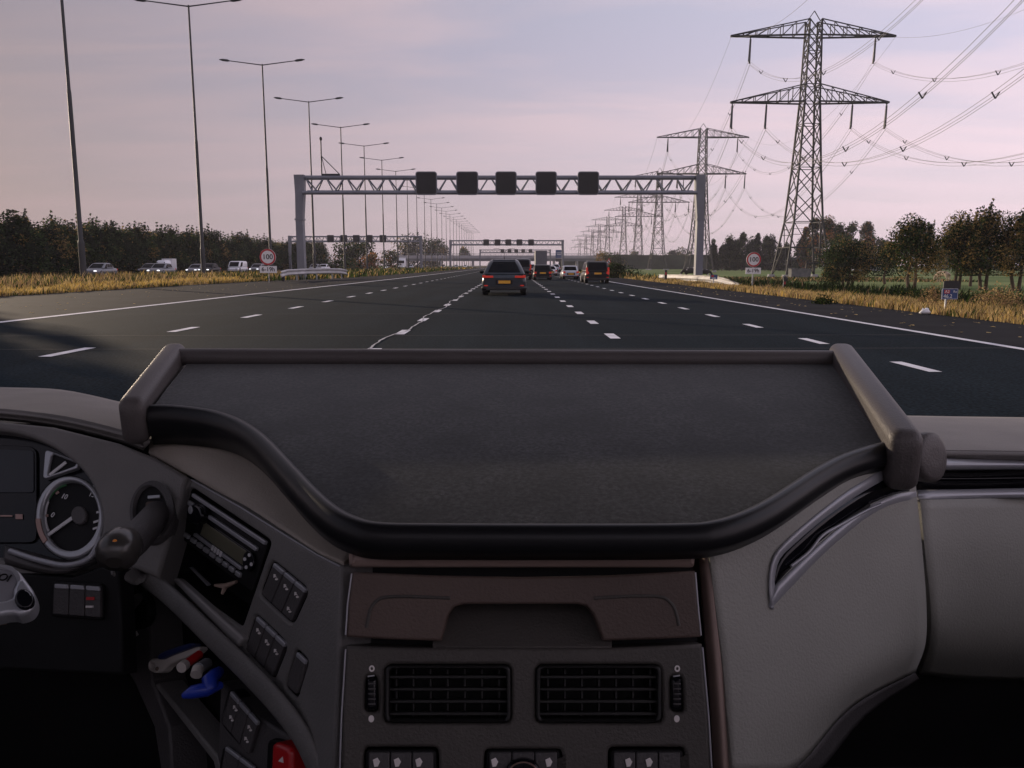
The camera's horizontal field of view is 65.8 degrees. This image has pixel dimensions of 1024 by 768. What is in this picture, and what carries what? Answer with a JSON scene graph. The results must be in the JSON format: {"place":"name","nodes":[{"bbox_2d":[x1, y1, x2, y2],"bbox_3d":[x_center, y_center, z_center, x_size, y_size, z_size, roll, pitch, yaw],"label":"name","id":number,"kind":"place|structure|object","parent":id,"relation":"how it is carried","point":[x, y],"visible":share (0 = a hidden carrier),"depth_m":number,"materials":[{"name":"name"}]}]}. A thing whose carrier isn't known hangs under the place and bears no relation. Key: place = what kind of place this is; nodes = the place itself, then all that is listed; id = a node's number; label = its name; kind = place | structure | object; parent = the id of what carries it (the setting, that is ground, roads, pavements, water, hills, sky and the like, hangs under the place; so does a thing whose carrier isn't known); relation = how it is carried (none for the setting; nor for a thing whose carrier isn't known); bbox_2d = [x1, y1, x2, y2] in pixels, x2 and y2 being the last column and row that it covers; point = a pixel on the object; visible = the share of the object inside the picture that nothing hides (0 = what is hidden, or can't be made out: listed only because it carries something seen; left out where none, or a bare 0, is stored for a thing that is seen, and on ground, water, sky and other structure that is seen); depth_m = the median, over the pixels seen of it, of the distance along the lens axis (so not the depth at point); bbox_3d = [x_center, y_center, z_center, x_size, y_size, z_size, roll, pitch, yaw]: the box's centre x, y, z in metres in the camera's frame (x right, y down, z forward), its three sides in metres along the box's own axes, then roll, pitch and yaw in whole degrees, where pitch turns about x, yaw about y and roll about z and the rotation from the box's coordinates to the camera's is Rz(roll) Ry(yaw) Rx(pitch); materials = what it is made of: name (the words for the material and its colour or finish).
{"place":"outdoors","nodes":[
{"label":"outdoors","id":0,"kind":"place"},
{"bbox_2d":[87,263,117,274],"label":"passenger car","id":1,"kind":"object","parent":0,"point":[96,268],"visible":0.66,"depth_m":83.39,"materials":[{"name":"grey paint"}]},
{"bbox_2d":[147,263,175,272],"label":"passenger car","id":2,"kind":"object","parent":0,"point":[162,267],"visible":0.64,"depth_m":92.24,"materials":[{"name":"grey paint"}]},
{"bbox_2d":[0,266,474,296],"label":"median grass","id":3,"kind":"structure","parent":0,"point":[17,285],"depth_m":49.08,"materials":[{"name":"plant"}]},
{"bbox_2d":[227,261,247,272],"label":"delivery van","id":4,"kind":"object","parent":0,"point":[233,266],"visible":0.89,"depth_m":115.27,"materials":[{"name":"white paint"}]},
{"bbox_2d":[0,268,1023,416],"bbox_3d":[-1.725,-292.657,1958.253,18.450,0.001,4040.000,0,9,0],"label":"road","id":5,"kind":"structure","parent":0,"point":[971,379],"depth_m":14.20,"materials":[{"name":"asphalt"}]},
{"bbox_2d":[38,272,941,371],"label":"lane markings","id":6,"kind":"object","parent":5,"relation":"on","point":[615,336],"visible":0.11,"depth_m":14.13,"materials":[{"name":"paint"}]},
{"bbox_2d":[479,256,529,294],"bbox_3d":[-0.314,-4.581,33.317,2.180,1.545,4.492,0,9,0],"label":"passenger car","id":7,"kind":"object","parent":5,"relation":"on","point":[504,274],"visible":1,"depth_m":31.24,"materials":[{"name":"grey paint"}]},
{"bbox_2d":[0,420,1023,767],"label":"truck cab","id":8,"kind":"object","parent":5,"relation":"on","point":[70,720],"depth_m":1.50,"materials":[{"name":"plastic"}]},
{"bbox_2d":[0,387,1023,767],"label":"truck dashboard","id":9,"kind":"object","parent":8,"relation":"attached to","point":[834,617],"visible":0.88,"depth_m":1.01,"materials":[{"name":"plastic"}]},
{"bbox_2d":[0,564,39,624],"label":"steering wheel","id":10,"kind":"object","parent":9,"relation":"attached to","point":[19,602],"visible":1,"depth_m":0.90,"materials":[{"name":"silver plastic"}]},
{"bbox_2d":[95,501,168,570],"bbox_3d":[-0.520,0.203,1.096,0.053,0.060,0.220,-2,9,-11],"label":"control stalk","id":11,"kind":"object","parent":9,"relation":"attached to","point":[127,546],"visible":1,"depth_m":1.01,"materials":[{"name":"plastic"}]},
{"bbox_2d":[148,643,207,672],"bbox_3d":[-0.499,0.405,1.173,0.118,0.071,0.024,4,10,27],"label":"pocket tool","id":12,"kind":"object","parent":9,"relation":"in","point":[168,661],"visible":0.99,"depth_m":1.17,"materials":[{"name":"beige plastic"}]},
{"bbox_2d":[176,650,202,672],"bbox_3d":[-0.452,0.388,1.110,0.016,0.016,0.042,2,9,12],"label":"marker pen","id":13,"kind":"object","parent":9,"relation":"in","point":[183,666],"visible":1,"depth_m":1.10,"materials":[{"name":"red plastic"}]},
{"bbox_2d":[190,658,212,678],"bbox_3d":[-0.428,0.391,1.090,0.017,0.023,0.045,0,9,0],"label":"lighter","id":14,"kind":"object","parent":9,"relation":"in","point":[199,668],"visible":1,"depth_m":1.07,"materials":[{"name":"beige plastic"}]},
{"bbox_2d":[181,667,223,698],"bbox_3d":[-0.401,0.394,1.042,0.036,0.029,0.059,6,10,35],"label":"blue clip","id":15,"kind":"object","parent":9,"relation":"in","point":[210,684],"visible":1,"depth_m":1.03,"materials":[{"name":"plastic"}]},
{"bbox_2d":[119,344,946,559],"bbox_3d":[-0.007,0.058,1.218,1.346,0.174,0.732,0,9,0],"label":"dashboard table","id":16,"kind":"object","parent":9,"relation":"on","point":[465,454],"visible":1,"depth_m":1.14,"materials":[{"name":"plastic"}]},
{"bbox_2d":[0,269,1023,349],"bbox_3d":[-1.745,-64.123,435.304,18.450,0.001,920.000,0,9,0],"label":"edge lines","id":17,"kind":"object","parent":5,"relation":"on","point":[579,276],"visible":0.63,"depth_m":19.29,"materials":[{"name":"paint"}]},
{"bbox_2d":[234,313,802,348],"bbox_3d":[-1.750,-1.123,15.495,18.300,0.001,8.580,0,9,0],"label":"road joint","id":18,"kind":"object","parent":5,"relation":"on","point":[513,348],"visible":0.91,"depth_m":13.54,"materials":[{"name":"asphalt"}]},
{"bbox_2d":[534,251,546,264],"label":"lorry","id":19,"kind":"object","parent":5,"relation":"on","point":[540,257],"visible":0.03,"depth_m":162.73,"materials":[{"name":"black paint"}]},
{"bbox_2d":[579,260,609,282],"bbox_3d":[5.629,-7.679,54.065,2.040,1.514,4.292,0,9,0],"label":"passenger car","id":20,"kind":"object","parent":5,"relation":"on","point":[595,270],"visible":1,"depth_m":52.07,"materials":[{"name":"black paint"}]},
{"bbox_2d":[0,267,1023,347],"bbox_3d":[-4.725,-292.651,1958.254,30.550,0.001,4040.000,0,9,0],"label":"shoulder","id":21,"kind":"object","parent":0,"point":[44,305],"visible":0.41,"depth_m":25.76},
{"bbox_2d":[0,0,1023,265],"label":"sky","id":22,"kind":"structure","parent":0,"point":[485,87],"materials":[{"name":"purple"}]},
{"bbox_2d":[26,266,1023,297],"bbox_3d":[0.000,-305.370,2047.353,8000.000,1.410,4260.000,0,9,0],"label":"ground","id":23,"kind":"structure","parent":0,"point":[1001,279],"depth_m":136.84,"materials":[{"name":"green plant"}]},
{"bbox_2d":[0,220,19,276],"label":"roadside tree","id":24,"kind":"object","parent":23,"relation":"on","point":[5,248],"visible":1,"depth_m":92.58,"materials":[{"name":"green plant"}]},
{"bbox_2d":[0,208,54,275],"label":"roadside tree","id":25,"kind":"object","parent":23,"relation":"on","point":[22,240],"visible":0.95,"depth_m":94.73,"materials":[{"name":"green plant"}]},
{"bbox_2d":[3,209,53,276],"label":"roadside tree","id":26,"kind":"object","parent":23,"relation":"on","point":[51,251],"visible":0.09,"depth_m":100.08,"materials":[{"name":"green plant"}]},
{"bbox_2d":[33,210,78,275],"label":"roadside tree","id":27,"kind":"object","parent":23,"relation":"on","point":[55,235],"visible":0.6,"depth_m":103.04,"materials":[{"name":"green plant"}]},
{"bbox_2d":[48,217,94,275],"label":"roadside tree","id":28,"kind":"object","parent":23,"relation":"on","point":[72,235],"visible":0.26,"depth_m":106.56,"materials":[{"name":"green plant"}]},
{"bbox_2d":[60,0,86,276],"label":"lamp post","id":29,"kind":"object","parent":23,"relation":"on","point":[82,255],"visible":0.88,"depth_m":48.20,"materials":[{"name":"metal"}]},
{"bbox_2d":[65,222,106,274],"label":"roadside tree","id":30,"kind":"object","parent":23,"relation":"on","point":[90,239],"visible":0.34,"depth_m":110.98,"materials":[{"name":"green plant"}]},
{"bbox_2d":[83,213,122,268],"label":"roadside tree","id":31,"kind":"object","parent":23,"relation":"on","point":[107,246],"visible":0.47,"depth_m":114.49,"materials":[{"name":"green plant"}]},
{"bbox_2d":[103,219,130,273],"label":"roadside tree","id":32,"kind":"object","parent":23,"relation":"on","point":[116,235],"visible":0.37,"depth_m":118.33,"materials":[{"name":"green plant"}]},
{"bbox_2d":[109,224,144,273],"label":"roadside tree","id":33,"kind":"object","parent":23,"relation":"on","point":[130,263],"visible":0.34,"depth_m":123.15,"materials":[{"name":"green plant"}]},
{"bbox_2d":[117,224,149,272],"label":"roadside tree","id":34,"kind":"object","parent":23,"relation":"on","point":[143,252],"visible":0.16,"depth_m":126.13,"materials":[{"name":"green plant"}]},
{"bbox_2d":[128,221,161,273],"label":"roadside tree","id":35,"kind":"object","parent":23,"relation":"on","point":[144,236],"visible":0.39,"depth_m":129.68,"materials":[{"name":"green plant"}]},
{"bbox_2d":[145,224,178,271],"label":"roadside tree","id":36,"kind":"object","parent":23,"relation":"on","point":[160,240],"visible":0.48,"depth_m":133.74,"materials":[{"name":"green plant"}]},
{"bbox_2d":[162,230,189,272],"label":"roadside tree","id":37,"kind":"object","parent":23,"relation":"on","point":[176,247],"visible":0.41,"depth_m":137.67,"materials":[{"name":"green plant"}]},
{"bbox_2d":[163,224,191,271],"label":"roadside tree","id":38,"kind":"object","parent":23,"relation":"on","point":[172,231],"visible":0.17,"depth_m":140.78,"materials":[{"name":"green plant"}]},
{"bbox_2d":[135,0,240,273],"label":"lamp post","id":39,"kind":"object","parent":23,"relation":"on","point":[203,261],"visible":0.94,"depth_m":66.84,"materials":[{"name":"metal"}]},
{"bbox_2d":[178,225,200,270],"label":"roadside tree","id":40,"kind":"object","parent":23,"relation":"on","point":[185,238],"visible":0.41,"depth_m":144.56,"materials":[{"name":"green plant"}]},
{"bbox_2d":[193,227,221,267],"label":"roadside tree","id":41,"kind":"object","parent":23,"relation":"on","point":[209,247],"visible":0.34,"depth_m":155.31,"materials":[{"name":"green plant"}]},
{"bbox_2d":[205,223,228,271],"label":"roadside tree","id":42,"kind":"object","parent":23,"relation":"on","point":[215,239],"visible":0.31,"depth_m":161.78,"materials":[{"name":"green plant"}]},
{"bbox_2d":[217,232,243,271],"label":"roadside tree","id":43,"kind":"object","parent":23,"relation":"on","point":[232,248],"visible":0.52,"depth_m":167.48,"materials":[{"name":"green plant"}]},
{"bbox_2d":[227,231,253,267],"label":"roadside tree","id":44,"kind":"object","parent":23,"relation":"on","point":[241,244],"visible":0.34,"depth_m":173.92,"materials":[{"name":"green plant"}]},
{"bbox_2d":[242,229,258,270],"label":"roadside tree","id":45,"kind":"object","parent":23,"relation":"on","point":[252,251],"visible":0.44,"depth_m":179.69,"materials":[{"name":"green plant"}]},
{"bbox_2d":[219,59,304,265],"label":"lamp post","id":46,"kind":"object","parent":23,"relation":"on","point":[267,187],"visible":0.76,"depth_m":85.63,"materials":[{"name":"metal"}]},
{"bbox_2d":[260,249,276,281],"bbox_3d":[-17.061,-8.232,55.423,1.187,2.431,0.138,0,9,0],"label":"speed sign","id":47,"kind":"object","parent":23,"relation":"on","point":[268,257],"visible":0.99,"depth_m":55.31,"materials":[{"name":"metal"}]},
{"bbox_2d":[274,97,342,267],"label":"lamp post","id":48,"kind":"object","parent":23,"relation":"on","point":[314,256],"visible":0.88,"depth_m":104.86,"materials":[{"name":"metal"}]},
{"bbox_2d":[280,268,346,279],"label":"guard rail","id":49,"kind":"object","parent":23,"relation":"on","point":[316,271],"visible":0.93,"depth_m":66.70,"materials":[{"name":"metal"}]},
{"bbox_2d":[311,123,369,268],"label":"lamp post","id":50,"kind":"object","parent":23,"relation":"on","point":[344,257],"visible":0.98,"depth_m":124.24,"materials":[{"name":"metal"}]},
{"bbox_2d":[325,254,357,268],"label":"roadside bush","id":51,"kind":"object","parent":23,"relation":"on","point":[334,263],"visible":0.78,"depth_m":201.91,"materials":[{"name":"green plant"}]},
{"bbox_2d":[288,235,422,268],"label":"sign gantry","id":52,"kind":"object","parent":23,"relation":"on","point":[356,238],"visible":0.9,"depth_m":208.28,"materials":[{"name":"metal"}]},
{"bbox_2d":[331,237,379,268],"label":"round tree","id":53,"kind":"object","parent":23,"relation":"on","point":[356,250],"visible":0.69,"depth_m":234.91,"materials":[{"name":"green plant"}]},
{"bbox_2d":[339,142,387,269],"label":"lamp post","id":54,"kind":"object","parent":23,"relation":"on","point":[365,205],"visible":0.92,"depth_m":143.49,"materials":[{"name":"metal"}]},
{"bbox_2d":[360,252,382,268],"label":"roadside bush","id":55,"kind":"object","parent":23,"relation":"on","point":[372,259],"visible":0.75,"depth_m":206.75,"materials":[{"name":"green plant"}]},
{"bbox_2d":[379,250,400,268],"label":"roadside bush","id":56,"kind":"object","parent":23,"relation":"on","point":[393,257],"visible":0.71,"depth_m":211.62,"materials":[{"name":"green plant"}]},
{"bbox_2d":[390,232,438,267],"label":"round tree","id":57,"kind":"object","parent":23,"relation":"on","point":[413,245],"visible":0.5,"depth_m":438.95,"materials":[{"name":"green plant"}]},
{"bbox_2d":[423,237,448,266],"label":"round tree","id":58,"kind":"object","parent":23,"relation":"on","point":[441,248],"visible":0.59,"depth_m":445.77,"materials":[{"name":"green plant"}]},
{"bbox_2d":[395,253,601,267],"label":"overpass","id":59,"kind":"object","parent":23,"relation":"on","point":[575,257],"visible":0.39,"depth_m":410.31,"materials":[{"name":"concrete"}]},
{"bbox_2d":[294,171,705,278],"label":"sign gantry","id":60,"kind":"object","parent":23,"relation":"on","point":[545,182],"visible":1,"depth_m":67.77,"materials":[{"name":"metal"}]},
{"bbox_2d":[449,239,563,267],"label":"sign gantry","id":61,"kind":"object","parent":23,"relation":"on","point":[485,242],"visible":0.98,"depth_m":242.78,"materials":[{"name":"metal"}]},
{"bbox_2d":[479,249,550,267],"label":"sign gantry","id":62,"kind":"object","parent":23,"relation":"on","point":[516,251],"visible":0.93,"depth_m":388.83,"materials":[{"name":"metal"}]},
{"bbox_2d":[608,262,625,277],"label":"roadside bush","id":63,"kind":"object","parent":23,"relation":"on","point":[616,269],"visible":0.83,"depth_m":76.76,"materials":[{"name":"green plant"}]},
{"bbox_2d":[604,205,643,254],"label":"lattice pylon","id":64,"kind":"object","parent":23,"relation":"on","point":[625,239],"visible":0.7,"depth_m":559.01,"materials":[{"name":"metal"}]},
{"bbox_2d":[615,195,663,254],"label":"lattice pylon","id":65,"kind":"object","parent":23,"relation":"on","point":[637,216],"visible":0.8,"depth_m":452.21,"materials":[{"name":"metal"}]},
{"bbox_2d":[628,168,689,269],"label":"lattice pylon","id":66,"kind":"object","parent":23,"relation":"on","point":[662,248],"visible":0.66,"depth_m":350.37,"materials":[{"name":"metal"}]},
{"bbox_2d":[658,274,738,284],"bbox_3d":[12.786,-7.120,55.062,0.766,0.881,21.036,0,9,-2],"label":"guard rail","id":67,"kind":"object","parent":23,"relation":"on","point":[703,278],"visible":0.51,"depth_m":55.41,"materials":[{"name":"metal"}]},
{"bbox_2d":[657,123,748,271],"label":"lattice pylon","id":68,"kind":"object","parent":23,"relation":"on","point":[706,165],"visible":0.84,"depth_m":240.80,"materials":[{"name":"metal"}]},
{"bbox_2d":[707,238,720,270],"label":"conifer","id":69,"kind":"object","parent":23,"relation":"on","point":[716,260],"visible":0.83,"depth_m":295.27,"materials":[{"name":"green plant"}]},
{"bbox_2d":[719,233,739,270],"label":"conifer","id":70,"kind":"object","parent":23,"relation":"on","point":[730,249],"visible":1,"depth_m":295.78,"materials":[{"name":"green plant"}]},
{"bbox_2d":[733,232,750,270],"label":"conifer","id":71,"kind":"object","parent":23,"relation":"on","point":[742,250],"visible":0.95,"depth_m":296.83,"materials":[{"name":"green plant"}]},
{"bbox_2d":[745,252,760,284],"bbox_3d":[13.874,-6.405,45.585,0.877,2.338,0.138,0,9,0],"label":"speed sign","id":72,"kind":"object","parent":23,"relation":"on","point":[753,259],"visible":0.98,"depth_m":45.45,"materials":[{"name":"metal"}]},
{"bbox_2d":[749,233,763,269],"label":"conifer","id":73,"kind":"object","parent":23,"relation":"on","point":[757,244],"visible":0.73,"depth_m":298.03,"materials":[{"name":"green plant"}]},
{"bbox_2d":[762,233,783,270],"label":"conifer","id":74,"kind":"object","parent":23,"relation":"on","point":[770,250],"visible":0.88,"depth_m":298.92,"materials":[{"name":"green plant"}]},
{"bbox_2d":[777,242,793,270],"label":"conifer","id":75,"kind":"object","parent":23,"relation":"on","point":[784,262],"visible":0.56,"depth_m":300.21,"materials":[{"name":"green plant"}]},
{"bbox_2d":[797,226,810,268],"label":"poplar","id":76,"kind":"object","parent":23,"relation":"on","point":[800,259],"visible":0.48,"depth_m":275.63,"materials":[{"name":"green plant"}]},
{"bbox_2d":[788,223,821,277],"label":"concrete cabin","id":77,"kind":"object","parent":23,"relation":"on","point":[806,272],"visible":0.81,"depth_m":130.96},
{"bbox_2d":[730,11,896,277],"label":"lattice pylon","id":78,"kind":"object","parent":23,"relation":"on","point":[819,62],"visible":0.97,"depth_m":135.09,"materials":[{"name":"metal"}]},
{"bbox_2d":[589,0,922,234],"bbox_3d":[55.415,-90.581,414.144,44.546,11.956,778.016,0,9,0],"label":"power cable","id":79,"kind":"object","parent":78,"relation":"hanging from","point":[878,39],"visible":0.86,"depth_m":115.99,"materials":[{"name":"metal"}]},
{"bbox_2d":[586,0,1023,251],"bbox_3d":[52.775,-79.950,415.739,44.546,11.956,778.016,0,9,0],"label":"power cable","id":80,"kind":"object","parent":78,"relation":"hanging from","point":[919,93],"visible":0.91,"depth_m":75.60,"materials":[{"name":"metal"}]},
{"bbox_2d":[596,70,1023,250],"bbox_3d":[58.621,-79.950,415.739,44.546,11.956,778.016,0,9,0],"label":"power cable","id":81,"kind":"object","parent":78,"relation":"hanging from","point":[997,95],"visible":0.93,"depth_m":92.04,"materials":[{"name":"metal"}]},
{"bbox_2d":[612,128,1023,251],"bbox_3d":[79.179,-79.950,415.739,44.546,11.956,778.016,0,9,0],"label":"power cable","id":82,"kind":"object","parent":78,"relation":"hanging from","point":[851,173],"visible":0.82,"depth_m":142.89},
{"bbox_2d":[803,217,823,271],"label":"poplar","id":83,"kind":"object","parent":23,"relation":"on","point":[809,250],"visible":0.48,"depth_m":245.39,"materials":[{"name":"green plant"}]},
{"bbox_2d":[819,214,838,271],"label":"poplar","id":84,"kind":"object","parent":23,"relation":"on","point":[830,226],"visible":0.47,"depth_m":250.44,"materials":[{"name":"green plant"}]},
{"bbox_2d":[820,263,844,284],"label":"roadside bush","id":85,"kind":"object","parent":23,"relation":"on","point":[834,276],"visible":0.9,"depth_m":78.97,"materials":[{"name":"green plant"}]},
{"bbox_2d":[814,232,887,285],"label":"round tree","id":86,"kind":"object","parent":23,"relation":"on","point":[847,257],"visible":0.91,"depth_m":79.89,"materials":[{"name":"green plant"}]},
{"bbox_2d":[859,221,876,265],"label":"poplar","id":87,"kind":"object","parent":23,"relation":"on","point":[867,227],"visible":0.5,"depth_m":267.92,"materials":[{"name":"green plant"}]},
{"bbox_2d":[873,239,900,283],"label":"alder","id":88,"kind":"object","parent":23,"relation":"on","point":[887,268],"visible":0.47,"depth_m":88.83,"materials":[{"name":"green plant"}]},
{"bbox_2d":[886,284,925,298],"bbox_3d":[17.767,-3.883,35.881,1.888,1.339,1.715,-6,10,-35],"label":"roadside bush","id":89,"kind":"object","parent":23,"relation":"on","point":[907,293],"visible":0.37,"depth_m":35.71,"materials":[{"name":"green plant"}]},
{"bbox_2d":[883,212,948,287],"bbox_3d":[33.279,-10.825,65.261,4.857,6.551,5.546,0,9,0],"label":"alder","id":90,"kind":"object","parent":23,"relation":"on","point":[916,241],"visible":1,"depth_m":64.50,"materials":[{"name":"green plant"}]},
{"bbox_2d":[918,281,943,307],"bbox_3d":[11.074,-2.171,20.884,0.642,1.196,0.853,0,9,0],"label":"roadside bush","id":91,"kind":"object","parent":23,"relation":"on","point":[932,297],"visible":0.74,"depth_m":20.83,"materials":[{"name":"brown plant"}]},
{"bbox_2d":[941,281,959,307],"bbox_3d":[10.790,-2.079,19.516,0.418,0.919,0.058,0,9,0],"label":"distance marker","id":92,"kind":"object","parent":23,"relation":"on","point":[949,289],"visible":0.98,"depth_m":19.46,"materials":[{"name":"metal"}]},
{"bbox_2d":[927,207,992,288],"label":"alder","id":93,"kind":"object","parent":23,"relation":"on","point":[951,236],"visible":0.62,"depth_m":68.24,"materials":[{"name":"green plant"}]},
{"bbox_2d":[951,198,1014,289],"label":"alder","id":94,"kind":"object","parent":23,"relation":"on","point":[986,231],"visible":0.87,"depth_m":66.33,"materials":[{"name":"green plant"}]},
{"bbox_2d":[958,281,1023,309],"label":"roadside bush","id":95,"kind":"object","parent":23,"relation":"on","point":[1004,298],"visible":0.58,"depth_m":20.85,"materials":[{"name":"brown plant"}]},
{"bbox_2d":[985,208,1023,290],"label":"alder","id":96,"kind":"object","parent":23,"relation":"on","point":[1014,241],"visible":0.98,"depth_m":64.64,"materials":[{"name":"green plant"}]},
{"bbox_2d":[530,265,552,279],"bbox_3d":[2.468,-9.264,65.567,1.920,1.237,4.292,0,9,0],"label":"passenger car","id":97,"kind":"object","parent":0,"point":[542,271],"visible":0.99,"depth_m":63.59,"materials":[{"name":"black paint"}]},
{"bbox_2d":[559,266,578,278],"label":"passenger car","id":98,"kind":"object","parent":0,"point":[570,271],"visible":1,"depth_m":68.77,"materials":[{"name":"silver paint"}]},
{"bbox_2d":[558,255,773,268],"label":"embankment","id":99,"kind":"structure","parent":0,"point":[673,261],"depth_m":424.10,"materials":[{"name":"green plant"}]},
{"bbox_2d":[561,268,1023,324],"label":"verge grass","id":100,"kind":"structure","parent":0,"point":[858,294],"depth_m":33.35,"materials":[{"name":"plant"}]},
{"bbox_3d":[44.000,-24.854,30.651,27.951,44.636,8.864,0,9,0],"label":"lattice pylon","id":101,"kind":"object","parent":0,"visible":0},
{"bbox_2d":[607,129,1023,251],"bbox_3d":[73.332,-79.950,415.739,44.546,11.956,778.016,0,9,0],"label":"power cable","id":102,"kind":"object","parent":101,"relation":"hanging from","point":[868,142],"visible":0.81,"depth_m":132.63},
{"bbox_2d":[610,62,1022,238],"bbox_3d":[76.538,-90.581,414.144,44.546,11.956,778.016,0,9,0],"label":"power cable","id":103,"kind":"object","parent":101,"relation":"hanging from","point":[846,107],"visible":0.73,"depth_m":131.86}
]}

